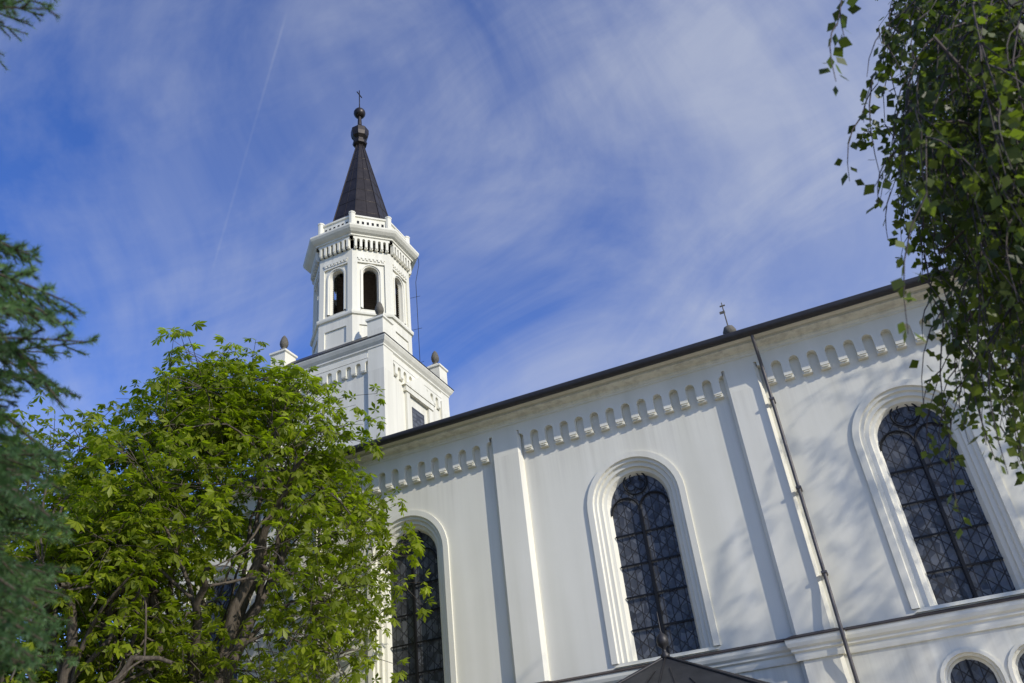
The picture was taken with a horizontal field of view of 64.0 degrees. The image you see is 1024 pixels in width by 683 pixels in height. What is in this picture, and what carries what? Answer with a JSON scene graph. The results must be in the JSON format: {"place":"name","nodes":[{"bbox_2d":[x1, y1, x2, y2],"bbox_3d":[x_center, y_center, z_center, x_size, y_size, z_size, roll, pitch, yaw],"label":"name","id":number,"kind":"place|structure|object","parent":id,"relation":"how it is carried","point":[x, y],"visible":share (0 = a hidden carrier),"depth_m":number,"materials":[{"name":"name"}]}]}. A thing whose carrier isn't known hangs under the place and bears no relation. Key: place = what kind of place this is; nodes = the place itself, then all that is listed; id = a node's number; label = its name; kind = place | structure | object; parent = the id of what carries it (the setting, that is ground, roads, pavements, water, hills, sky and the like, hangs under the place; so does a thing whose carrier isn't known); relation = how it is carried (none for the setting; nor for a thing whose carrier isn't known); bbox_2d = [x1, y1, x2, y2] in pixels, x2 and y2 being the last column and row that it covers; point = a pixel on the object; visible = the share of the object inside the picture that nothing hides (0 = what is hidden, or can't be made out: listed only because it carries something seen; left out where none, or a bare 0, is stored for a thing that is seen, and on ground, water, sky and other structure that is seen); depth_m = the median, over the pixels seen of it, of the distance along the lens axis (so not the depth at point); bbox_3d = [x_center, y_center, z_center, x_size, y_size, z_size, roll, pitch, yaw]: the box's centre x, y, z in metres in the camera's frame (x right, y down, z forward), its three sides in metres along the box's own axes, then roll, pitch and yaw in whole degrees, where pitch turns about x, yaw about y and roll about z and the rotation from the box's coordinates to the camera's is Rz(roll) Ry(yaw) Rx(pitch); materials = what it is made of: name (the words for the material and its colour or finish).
{"place":"outdoors","nodes":[
{"label":"outdoors","id":0,"kind":"place"},
{"bbox_2d":[0,0,100,682],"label":"spruce tree","id":1,"kind":"object","parent":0,"point":[18,447],"depth_m":2.13,"materials":[{"name":"green plant"}]},
{"bbox_2d":[0,475,229,682],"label":"chestnut tree","id":2,"kind":"object","parent":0,"point":[108,524],"depth_m":13.75,"materials":[{"name":"green plant"}]},
{"bbox_2d":[1,388,243,682],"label":"chestnut tree","id":3,"kind":"object","parent":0,"point":[80,481],"depth_m":15.90,"materials":[{"name":"green plant"}]},
{"bbox_2d":[1,320,436,682],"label":"chestnut tree","id":4,"kind":"object","parent":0,"point":[232,447],"depth_m":16.11,"materials":[{"name":"green plant"}]},
{"bbox_2d":[0,0,979,682],"label":"sky","id":5,"kind":"structure","parent":0,"point":[579,188],"materials":[{"name":"blue"}]},
{"bbox_2d":[119,272,1023,682],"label":"nave walls","id":6,"kind":"structure","parent":0,"point":[509,512],"depth_m":17.29,"materials":[{"name":"white paint"}]},
{"bbox_2d":[207,403,1002,682],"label":"nave tracery","id":7,"kind":"object","parent":6,"relation":"in","point":[937,497],"visible":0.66,"depth_m":16.93,"materials":[{"name":"black metal"}]},
{"bbox_2d":[202,406,1023,682],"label":"nave glass","id":8,"kind":"object","parent":6,"relation":"in","point":[939,551],"visible":0.67,"depth_m":16.70,"materials":[{"name":"black glass"}]},
{"bbox_2d":[622,658,750,682],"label":"porch roof","id":9,"kind":"structure","parent":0,"point":[682,672],"depth_m":13.98,"materials":[{"name":"black metal"}]},
{"bbox_2d":[617,613,769,682],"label":"roof trim","id":10,"kind":"structure","parent":9,"relation":"on","point":[662,641],"depth_m":14.45,"materials":[{"name":"black metal"}]},
{"bbox_2d":[819,0,1023,538],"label":"birch tree","id":11,"kind":"object","parent":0,"point":[985,192],"depth_m":3.43,"materials":[{"name":"green plant"}]},
{"label":"forecourt pavement","id":12,"kind":"structure","parent":0,"visible":0},
{"bbox_2d":[265,314,453,470],"bbox_3d":[-5.067,8.616,28.183,5.340,18.740,5.340,-18,-33,17],"label":"tower base","id":13,"kind":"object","parent":12,"relation":"on","point":[400,398],"visible":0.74,"depth_m":29.70,"materials":[{"name":"white paint"}]},
{"bbox_2d":[311,250,319,354],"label":"tower wall","id":14,"kind":"structure","parent":13,"relation":"on","point":[315,269],"depth_m":33.99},
{"bbox_2d":[296,353,367,392],"bbox_3d":[-6.831,1.289,30.013,3.680,0.750,0.100,-18,-33,17],"label":"decorative frieze","id":15,"kind":"object","parent":13,"relation":"attached to","point":[334,370],"visible":0.52,"depth_m":29.76,"materials":[{"name":"paint"}]},
{"bbox_2d":[318,236,351,352],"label":"tower wall","id":16,"kind":"structure","parent":13,"relation":"on","point":[335,333],"depth_m":32.72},
{"bbox_2d":[333,273,345,312],"bbox_3d":[-6.889,-1.877,32.927,0.540,2.015,0.260,-18,-33,17],"label":"louvered window","id":17,"kind":"structure","parent":16,"relation":"attached to","point":[340,290],"depth_m":33.10,"materials":[{"name":"brown wood"}]},
{"bbox_2d":[280,302,438,364],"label":"stone finials","id":18,"kind":"object","parent":13,"relation":"on","point":[379,310],"visible":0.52,"depth_m":31.96,"materials":[{"name":"stone"}]},
{"bbox_2d":[303,210,418,346],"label":"belfry rings","id":19,"kind":"object","parent":13,"relation":"on","point":[389,231],"visible":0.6,"depth_m":33.97,"materials":[{"name":"paint"}]},
{"bbox_2d":[328,90,392,257],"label":"spire","id":20,"kind":"structure","parent":19,"relation":"on","point":[361,194],"depth_m":36.98,"materials":[{"name":"metal"}]},
{"bbox_2d":[357,221,383,227],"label":"parapet openings","id":21,"kind":"object","parent":19,"relation":"attached to","point":[377,225],"visible":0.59,"depth_m":34.42,"materials":[{"name":"black"}]},
{"bbox_2d":[283,332,453,390],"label":"tower base roof","id":22,"kind":"structure","parent":13,"relation":"on","point":[331,349],"depth_m":30.57,"materials":[{"name":"grey metal"}]},
{"bbox_2d":[352,236,391,340],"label":"tower wall","id":23,"kind":"structure","parent":13,"relation":"on","point":[376,263],"depth_m":33.06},
{"bbox_2d":[363,273,375,309],"bbox_3d":[-5.721,-1.999,32.961,0.540,2.015,0.260,6,-34,-21],"label":"louvered window","id":24,"kind":"structure","parent":23,"relation":"attached to","point":[369,295],"depth_m":33.10,"materials":[{"name":"brown wood"}]},
{"bbox_2d":[390,243,412,354],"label":"tower wall","id":25,"kind":"structure","parent":13,"relation":"on","point":[399,276],"depth_m":33.91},
{"bbox_2d":[395,282,399,318],"bbox_3d":[-4.871,-1.656,33.696,0.260,2.015,0.540,-18,-33,17],"label":"louvered window","id":26,"kind":"structure","parent":25,"relation":"attached to","point":[396,289],"depth_m":33.84,"materials":[{"name":"brown wood"}]},
{"bbox_2d":[393,356,441,410],"bbox_3d":[-3.597,1.644,31.245,0.100,0.750,3.680,-18,-33,17],"label":"decorative frieze","id":27,"kind":"object","parent":13,"relation":"attached to","point":[406,373],"visible":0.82,"depth_m":30.82,"materials":[{"name":"paint"}]},
{"bbox_2d":[412,407,424,427],"bbox_3d":[-3.406,3.503,30.133,0.016,2.100,0.900,-18,-33,17],"label":"window","id":28,"kind":"structure","parent":13,"relation":"in","point":[417,418],"depth_m":30.42,"materials":[{"name":"grey glass"}]},
{"bbox_2d":[413,258,423,361],"bbox_3d":[-4.184,-0.890,33.885,0.936,8.607,0.044,-6,-31,-2],"label":"lightning rod","id":29,"kind":"object","parent":13,"relation":"attached to","point":[417,310],"visible":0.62,"depth_m":34.04,"materials":[{"name":"black metal"}]},
{"bbox_3d":[8.363,6.400,22.572,35.280,13.924,14.600,-18,-33,17],"label":"nave","id":30,"kind":"object","parent":12,"relation":"on","visible":0},
{"bbox_2d":[189,267,960,500],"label":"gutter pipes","id":31,"kind":"object","parent":30,"relation":"attached to","point":[711,342],"visible":0.5,"depth_m":18.45,"materials":[{"name":"metal"}]},
{"bbox_2d":[315,334,859,682],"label":"downpipes","id":32,"kind":"object","parent":30,"relation":"attached to","point":[799,489],"visible":0.56,"depth_m":16.13,"materials":[{"name":"metal"}]},
{"bbox_2d":[719,303,735,333],"bbox_3d":[4.804,-0.488,18.386,0.300,0.960,0.285,-18,-33,17],"label":"roof finial","id":33,"kind":"object","parent":30,"relation":"on","point":[728,329],"visible":0.73,"depth_m":18.17,"materials":[{"name":"metal"}]},
{"bbox_2d":[537,595,1023,682],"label":"ledge flashing","id":34,"kind":"object","parent":30,"relation":"attached to","point":[816,633],"visible":0.9,"depth_m":15.14,"materials":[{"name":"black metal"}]}
]}

